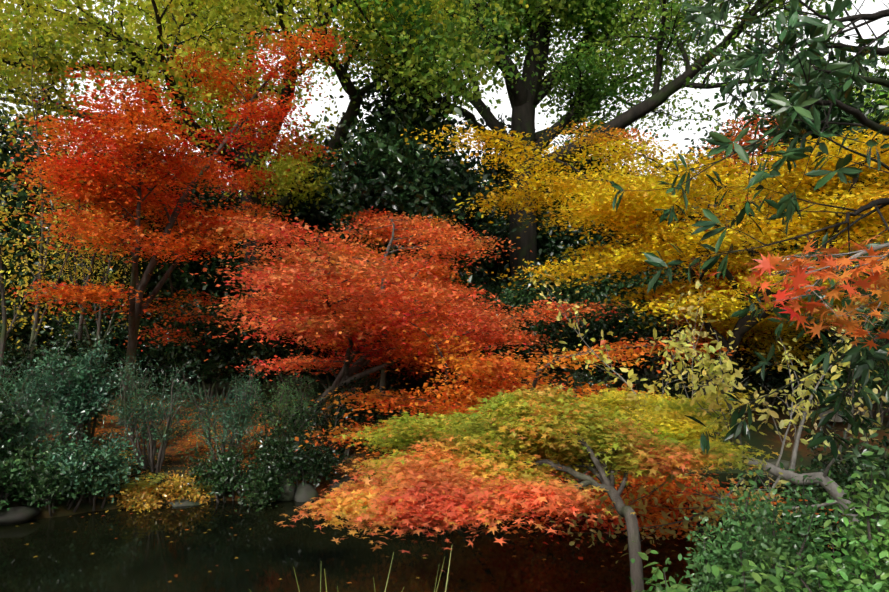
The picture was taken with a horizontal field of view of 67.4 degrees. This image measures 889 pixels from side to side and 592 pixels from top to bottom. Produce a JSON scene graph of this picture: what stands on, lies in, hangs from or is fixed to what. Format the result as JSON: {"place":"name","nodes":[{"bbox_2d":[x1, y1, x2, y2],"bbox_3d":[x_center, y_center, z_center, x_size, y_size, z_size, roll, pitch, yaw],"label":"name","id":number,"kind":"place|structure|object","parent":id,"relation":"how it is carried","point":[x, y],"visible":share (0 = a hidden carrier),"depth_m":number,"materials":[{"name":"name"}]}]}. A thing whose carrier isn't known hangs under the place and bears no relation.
{"place":"outdoors","nodes":[
{"label":"outdoors","id":0,"kind":"place"},
{"bbox_2d":[106,449,140,463],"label":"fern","id":1,"kind":"object","parent":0,"point":[125,453],"visible":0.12,"depth_m":11.85,"materials":[{"name":"green plant"}]},
{"bbox_2d":[27,397,782,591],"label":"fallen leaves","id":2,"kind":"object","parent":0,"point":[206,446],"visible":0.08,"depth_m":14.05,"materials":[{"name":"orange plant"}]},
{"bbox_2d":[0,472,872,591],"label":"pond water","id":3,"kind":"structure","parent":0,"point":[141,552],"depth_m":8.82,"materials":[{"name":"black liquid"}]},
{"bbox_2d":[0,0,888,194],"label":"sky","id":4,"kind":"structure","parent":0,"point":[879,26],"materials":[{"name":"white"}]},
{"bbox_2d":[2,356,888,519],"bbox_3d":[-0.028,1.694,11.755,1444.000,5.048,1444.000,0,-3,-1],"label":"ground","id":5,"kind":"structure","parent":0,"point":[770,439],"depth_m":15.18,"materials":[{"name":"brown soil"}]},
{"bbox_2d":[0,324,27,394],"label":"bush","id":6,"kind":"object","parent":5,"relation":"on","point":[10,362],"visible":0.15,"depth_m":14.42,"materials":[{"name":"green plant"}]},
{"bbox_2d":[0,435,47,510],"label":"shore bush","id":7,"kind":"object","parent":5,"relation":"on","point":[12,460],"visible":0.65,"depth_m":10.40,"materials":[{"name":"green plant"}]},
{"bbox_2d":[0,378,52,458],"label":"shore bush","id":8,"kind":"object","parent":5,"relation":"on","point":[15,421],"visible":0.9,"depth_m":10.77,"materials":[{"name":"green plant"}]},
{"bbox_2d":[0,286,56,389],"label":"bush","id":9,"kind":"object","parent":5,"relation":"on","point":[20,335],"visible":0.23,"depth_m":18.91,"materials":[{"name":"green plant"}]},
{"bbox_2d":[0,149,77,383],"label":"thin tree","id":10,"kind":"object","parent":5,"relation":"on","point":[4,333],"visible":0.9,"depth_m":13.26,"materials":[{"name":"yellow plant"}]},
{"bbox_2d":[0,380,77,470],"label":"shore bush","id":11,"kind":"object","parent":5,"relation":"on","point":[41,435],"visible":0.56,"depth_m":11.11,"materials":[{"name":"green plant"}]},
{"bbox_2d":[0,343,82,436],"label":"bush","id":12,"kind":"object","parent":5,"relation":"on","point":[4,388],"visible":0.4,"depth_m":12.35,"materials":[{"name":"green plant"}]},
{"bbox_2d":[2,320,118,431],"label":"bush","id":13,"kind":"object","parent":5,"relation":"on","point":[72,349],"visible":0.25,"depth_m":14.94,"materials":[{"name":"green plant"}]},
{"bbox_2d":[0,434,126,516],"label":"shore bush","id":14,"kind":"object","parent":5,"relation":"on","point":[42,477],"visible":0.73,"depth_m":10.45,"materials":[{"name":"green plant"}]},
{"bbox_2d":[0,10,129,377],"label":"thin tree","id":15,"kind":"object","parent":5,"relation":"on","point":[34,333],"visible":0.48,"depth_m":15.05,"materials":[{"name":"yellow plant"}]},
{"bbox_2d":[0,78,154,357],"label":"evergreen tree","id":16,"kind":"object","parent":5,"relation":"on","point":[19,199],"visible":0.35,"depth_m":20.35,"materials":[{"name":"green plant"}]},
{"bbox_2d":[27,338,140,451],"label":"bush","id":17,"kind":"object","parent":5,"relation":"on","point":[85,385],"visible":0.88,"depth_m":12.77,"materials":[{"name":"green plant"}]},
{"bbox_2d":[31,425,146,510],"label":"shore bush","id":18,"kind":"object","parent":5,"relation":"on","point":[115,458],"visible":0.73,"depth_m":10.93,"materials":[{"name":"green plant"}]},
{"bbox_2d":[4,172,178,347],"bbox_3d":[-9.276,-0.304,17.988,3.605,7.341,4.073,0,-3,-1],"label":"thin tree","id":19,"kind":"object","parent":5,"relation":"on","point":[99,320],"visible":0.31,"depth_m":17.89,"materials":[{"name":"yellow plant"}]},
{"bbox_2d":[1,100,190,355],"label":"thin tree","id":20,"kind":"object","parent":5,"relation":"on","point":[81,320],"visible":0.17,"depth_m":16.27,"materials":[{"name":"yellow plant"}]},
{"bbox_2d":[26,286,178,392],"bbox_3d":[-11.168,1.467,21.109,6.024,3.692,4.038,0,-3,-1],"label":"bush","id":21,"kind":"object","parent":5,"relation":"on","point":[121,333],"visible":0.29,"depth_m":20.13,"materials":[{"name":"green plant"}]},
{"bbox_2d":[115,472,170,493],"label":"shrub","id":22,"kind":"object","parent":5,"relation":"on","point":[154,480],"visible":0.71,"depth_m":11.42,"materials":[{"name":"green plant"}]},
{"bbox_2d":[90,353,202,472],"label":"nandina bush","id":23,"kind":"object","parent":5,"relation":"on","point":[136,411],"visible":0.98,"depth_m":12.19,"materials":[{"name":"green plant"}]},
{"bbox_2d":[74,143,241,205],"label":"tree","id":24,"kind":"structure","parent":5,"relation":"on","point":[202,152],"depth_m":38.55,"materials":[{"name":"green plant"}]},
{"bbox_2d":[95,240,223,383],"bbox_3d":[-11.336,0.558,24.698,6.436,5.519,5.255,0,-3,-1],"label":"bush","id":25,"kind":"object","parent":5,"relation":"on","point":[179,280],"visible":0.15,"depth_m":23.28,"materials":[{"name":"green plant"}]},
{"bbox_2d":[101,469,222,513],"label":"yellow shrub","id":26,"kind":"object","parent":5,"relation":"on","point":[176,489],"visible":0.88,"depth_m":11.31,"materials":[{"name":"yellow plant"}]},
{"bbox_2d":[0,20,357,424],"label":"red maple tree","id":27,"kind":"object","parent":5,"relation":"on","point":[149,194],"visible":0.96,"depth_m":15.18,"materials":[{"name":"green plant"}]},
{"bbox_2d":[85,100,316,372],"bbox_3d":[-10.807,-2.459,28.797,12.530,11.713,12.155,0,-3,-1],"label":"evergreen tree","id":28,"kind":"object","parent":5,"relation":"on","point":[211,266],"visible":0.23,"depth_m":26.31,"materials":[{"name":"green plant"}]},
{"bbox_2d":[124,292,293,405],"bbox_3d":[-6.923,1.535,19.718,5.274,3.402,4.158,0,-3,-1],"label":"bush","id":29,"kind":"object","parent":5,"relation":"on","point":[221,355],"visible":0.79,"depth_m":19.10,"materials":[{"name":"green plant"}]},
{"bbox_2d":[189,479,241,495],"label":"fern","id":30,"kind":"object","parent":5,"relation":"on","point":[207,489],"visible":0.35,"depth_m":11.48,"materials":[{"name":"green plant"}]},
{"bbox_2d":[177,358,277,461],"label":"nandina bush","id":31,"kind":"object","parent":5,"relation":"on","point":[242,416],"visible":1,"depth_m":12.46,"materials":[{"name":"green plant"}]},
{"bbox_2d":[176,432,294,511],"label":"shore bush","id":32,"kind":"object","parent":5,"relation":"on","point":[223,473],"visible":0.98,"depth_m":11.45,"materials":[{"name":"green plant"}]},
{"bbox_2d":[201,246,317,379],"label":"tree","id":33,"kind":"object","parent":5,"relation":"on","point":[228,287],"visible":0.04,"depth_m":25.65,"materials":[{"name":"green plant"}]},
{"bbox_2d":[0,0,550,375],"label":"tree","id":34,"kind":"object","parent":5,"relation":"on","point":[171,21],"visible":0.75,"depth_m":20.54,"materials":[{"name":"green plant"}]},
{"bbox_2d":[201,119,349,367],"bbox_3d":[-4.932,-2.243,31.052,13.132,11.611,10.309,0,-3,-1],"label":"evergreen tree","id":35,"kind":"object","parent":5,"relation":"on","point":[311,214],"visible":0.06,"depth_m":28.52,"materials":[{"name":"green plant"}]},
{"bbox_2d":[241,366,326,449],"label":"nandina bush","id":36,"kind":"object","parent":5,"relation":"on","point":[283,404],"visible":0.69,"depth_m":12.98,"materials":[{"name":"green plant"}]},
{"bbox_2d":[239,413,363,489],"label":"shore bush","id":37,"kind":"object","parent":5,"relation":"on","point":[309,463],"visible":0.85,"depth_m":11.75,"materials":[{"name":"green plant"}]},
{"bbox_2d":[242,370,401,461],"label":"bush","id":38,"kind":"object","parent":5,"relation":"on","point":[323,422],"visible":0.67,"depth_m":12.69,"materials":[{"name":"green plant"}]},
{"bbox_2d":[215,206,485,405],"bbox_3d":[-2.220,0.347,19.658,6.718,6.180,8.219,0,-3,-1],"label":"red maple tree","id":39,"kind":"object","parent":5,"relation":"on","point":[383,374],"visible":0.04,"depth_m":19.06,"materials":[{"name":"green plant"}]},
{"bbox_2d":[249,547,451,591],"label":"grass clump","id":40,"kind":"object","parent":5,"relation":"on","point":[388,577],"visible":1,"depth_m":2.40,"materials":[{"name":"green plant"}]},
{"bbox_2d":[276,294,451,397],"bbox_3d":[-2.809,1.386,20.949,6.390,3.733,4.252,0,-3,-1],"label":"bush belt","id":41,"kind":"object","parent":5,"relation":"on","point":[306,351],"visible":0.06,"depth_m":20.44,"materials":[{"name":"green plant"}]},
{"bbox_2d":[334,375,449,455],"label":"bush","id":42,"kind":"object","parent":5,"relation":"on","point":[389,415],"visible":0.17,"depth_m":13.31,"materials":[{"name":"green plant"}]},
{"bbox_2d":[295,14,517,385],"bbox_3d":[-1.290,-3.330,24.455,7.929,13.295,9.981,0,-3,-1],"label":"evergreen tree","id":43,"kind":"object","parent":5,"relation":"on","point":[392,171],"visible":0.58,"depth_m":22.26,"materials":[{"name":"green plant"}]},
{"bbox_2d":[187,211,627,438],"bbox_3d":[-0.651,0.556,14.168,8.195,5.504,11.890,-2,-4,39],"label":"red maple tree","id":44,"kind":"object","parent":5,"relation":"on","point":[322,297],"visible":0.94,"depth_m":11.80,"materials":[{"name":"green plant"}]},
{"bbox_2d":[0,457,864,524],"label":"shore rocks","id":45,"kind":"object","parent":5,"relation":"on","point":[306,492],"depth_m":11.56,"materials":[{"name":"stone"}]},
{"bbox_2d":[418,263,514,378],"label":"bush","id":46,"kind":"object","parent":5,"relation":"on","point":[489,288],"visible":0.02,"depth_m":26.54,"materials":[{"name":"green plant"}]},
{"bbox_2d":[411,376,529,418],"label":"bush","id":47,"kind":"object","parent":5,"relation":"on","point":[468,386],"depth_m":13.82,"materials":[{"name":"orange plant"}]},
{"bbox_2d":[419,275,561,393],"bbox_3d":[1.016,1.353,21.732,6.037,4.057,4.834,2,-4,-39],"label":"bush","id":48,"kind":"object","parent":5,"relation":"on","point":[510,299],"visible":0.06,"depth_m":21.38,"materials":[{"name":"green plant"}]},
{"bbox_2d":[445,146,556,294],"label":"evergreen tree","id":49,"kind":"object","parent":5,"relation":"on","point":[496,266],"visible":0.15,"depth_m":33.95,"materials":[{"name":"green plant"}]},
{"bbox_2d":[275,384,778,591],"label":"maple tree","id":50,"kind":"object","parent":5,"relation":"on","point":[530,433],"visible":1,"depth_m":5.05,"materials":[{"name":"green plant"}]},
{"bbox_2d":[466,106,616,287],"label":"evergreen tree","id":51,"kind":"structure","parent":5,"relation":"on","point":[499,170],"depth_m":39.81,"materials":[{"name":"green plant"}]},
{"bbox_2d":[485,252,637,381],"bbox_3d":[4.234,0.884,26.115,6.602,5.090,5.317,0,-3,-1],"label":"bush","id":52,"kind":"object","parent":5,"relation":"on","point":[571,292],"visible":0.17,"depth_m":25.00,"materials":[{"name":"green plant"}]},
{"bbox_2d":[295,307,837,565],"bbox_3d":[1.351,2.255,11.433,7.369,4.058,7.194,0,-3,-1],"label":"red maple tree","id":53,"kind":"object","parent":5,"relation":"on","point":[492,366],"visible":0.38,"depth_m":9.83,"materials":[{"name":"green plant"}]},
{"bbox_2d":[525,364,618,427],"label":"bush","id":54,"kind":"object","parent":5,"relation":"on","point":[587,377],"visible":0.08,"depth_m":14.37,"materials":[{"name":"green plant"}]},
{"bbox_2d":[268,0,887,369],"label":"tree","id":55,"kind":"object","parent":5,"relation":"on","point":[531,87],"visible":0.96,"depth_m":27.39,"materials":[{"name":"green plant"}]},
{"bbox_2d":[502,289,678,391],"bbox_3d":[4.368,1.464,20.931,5.700,3.499,4.689,0,-3,-1],"label":"bush","id":56,"kind":"object","parent":5,"relation":"on","point":[615,326],"visible":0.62,"depth_m":20.05,"materials":[{"name":"green plant"}]},
{"bbox_2d":[484,105,704,299],"bbox_3d":[7.766,-2.885,34.515,11.768,12.873,13.731,0,-3,-1],"label":"evergreen tree","id":57,"kind":"object","parent":5,"relation":"on","point":[545,243],"visible":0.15,"depth_m":30.90,"materials":[{"name":"green plant"}]},
{"bbox_2d":[401,118,888,397],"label":"yellow maple tree","id":58,"kind":"object","parent":5,"relation":"on","point":[635,209],"visible":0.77,"depth_m":13.50,"materials":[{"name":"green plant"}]},
{"bbox_2d":[586,233,719,375],"bbox_3d":[9.119,0.297,27.264,7.694,6.078,5.404,0,-3,-1],"label":"bush","id":59,"kind":"object","parent":5,"relation":"on","point":[637,277],"visible":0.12,"depth_m":26.47,"materials":[{"name":"green plant"}]},
{"bbox_2d":[623,104,766,229],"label":"tree","id":60,"kind":"object","parent":5,"relation":"on","point":[703,142],"visible":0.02,"depth_m":35.51,"materials":[{"name":"plant"}]},
{"bbox_2d":[630,359,766,422],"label":"bush","id":61,"kind":"object","parent":5,"relation":"on","point":[689,393],"visible":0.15,"depth_m":16.37,"materials":[{"name":"green plant"}]},
{"bbox_2d":[530,274,888,575],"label":"leaning bare tree","id":62,"kind":"object","parent":5,"relation":"on","point":[712,370],"visible":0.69,"depth_m":6.89,"materials":[{"name":"yellow plant"}]},
{"bbox_2d":[629,541,821,591],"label":"camellia bush","id":63,"kind":"object","parent":5,"relation":"on","point":[716,570],"visible":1,"depth_m":2.94,"materials":[{"name":"green plant"}]},
{"bbox_2d":[657,273,797,387],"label":"bush","id":64,"kind":"object","parent":5,"relation":"on","point":[678,331],"depth_m":22.40,"materials":[{"name":"green plant"}]},
{"bbox_2d":[610,0,888,460],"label":"evergreen tree","id":65,"kind":"object","parent":5,"relation":"on","point":[812,86],"visible":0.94,"depth_m":3.33,"materials":[{"name":"green plant"}]},
{"bbox_2d":[652,354,872,421],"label":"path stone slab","id":66,"kind":"structure","parent":5,"relation":"on","point":[837,419],"depth_m":16.10,"materials":[{"name":"grey stone"}]},
{"bbox_2d":[677,455,854,591],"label":"shrub","id":67,"kind":"object","parent":5,"relation":"on","point":[759,529],"visible":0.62,"depth_m":3.48,"materials":[{"name":"green plant"}]},
{"bbox_2d":[647,115,887,404],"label":"orange maple tree","id":68,"kind":"object","parent":5,"relation":"on","point":[744,139],"visible":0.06,"depth_m":18.72,"materials":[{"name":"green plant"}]},
{"bbox_2d":[713,331,840,415],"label":"bush","id":69,"kind":"object","parent":5,"relation":"on","point":[772,380],"visible":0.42,"depth_m":17.32,"materials":[{"name":"green plant"}]},
{"bbox_2d":[679,27,888,403],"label":"evergreen tree","id":70,"kind":"object","parent":5,"relation":"on","point":[837,114],"visible":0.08,"depth_m":19.04,"materials":[{"name":"green plant"}]},
{"bbox_2d":[709,234,888,354],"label":"maple tree","id":71,"kind":"object","parent":5,"relation":"on","point":[878,278],"visible":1,"depth_m":2.47,"materials":[{"name":"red plant"}]},
{"bbox_2d":[777,336,835,391],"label":"bush","id":72,"kind":"object","parent":5,"relation":"on","point":[799,349],"depth_m":20.72,"materials":[{"name":"green plant"}]},
{"bbox_2d":[748,34,888,368],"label":"evergreen tree","id":73,"kind":"object","parent":5,"relation":"on","point":[877,94],"visible":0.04,"depth_m":26.82,"materials":[{"name":"green plant"}]},
{"bbox_2d":[781,420,888,546],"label":"bush","id":74,"kind":"object","parent":5,"relation":"on","point":[842,477],"visible":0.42,"depth_m":9.25,"materials":[{"name":"green plant"}]},
{"bbox_2d":[804,323,888,427],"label":"bush","id":75,"kind":"object","parent":5,"relation":"on","point":[882,384],"visible":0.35,"depth_m":15.89,"materials":[{"name":"green plant"}]},
{"bbox_2d":[820,417,888,590],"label":"bush","id":76,"kind":"object","parent":5,"relation":"on","point":[874,469],"visible":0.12,"depth_m":4.06,"materials":[{"name":"green plant"}]},
{"bbox_2d":[759,448,888,591],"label":"light bush","id":77,"kind":"object","parent":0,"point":[876,573],"visible":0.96,"depth_m":3.13,"materials":[{"name":"green plant"}]}
]}

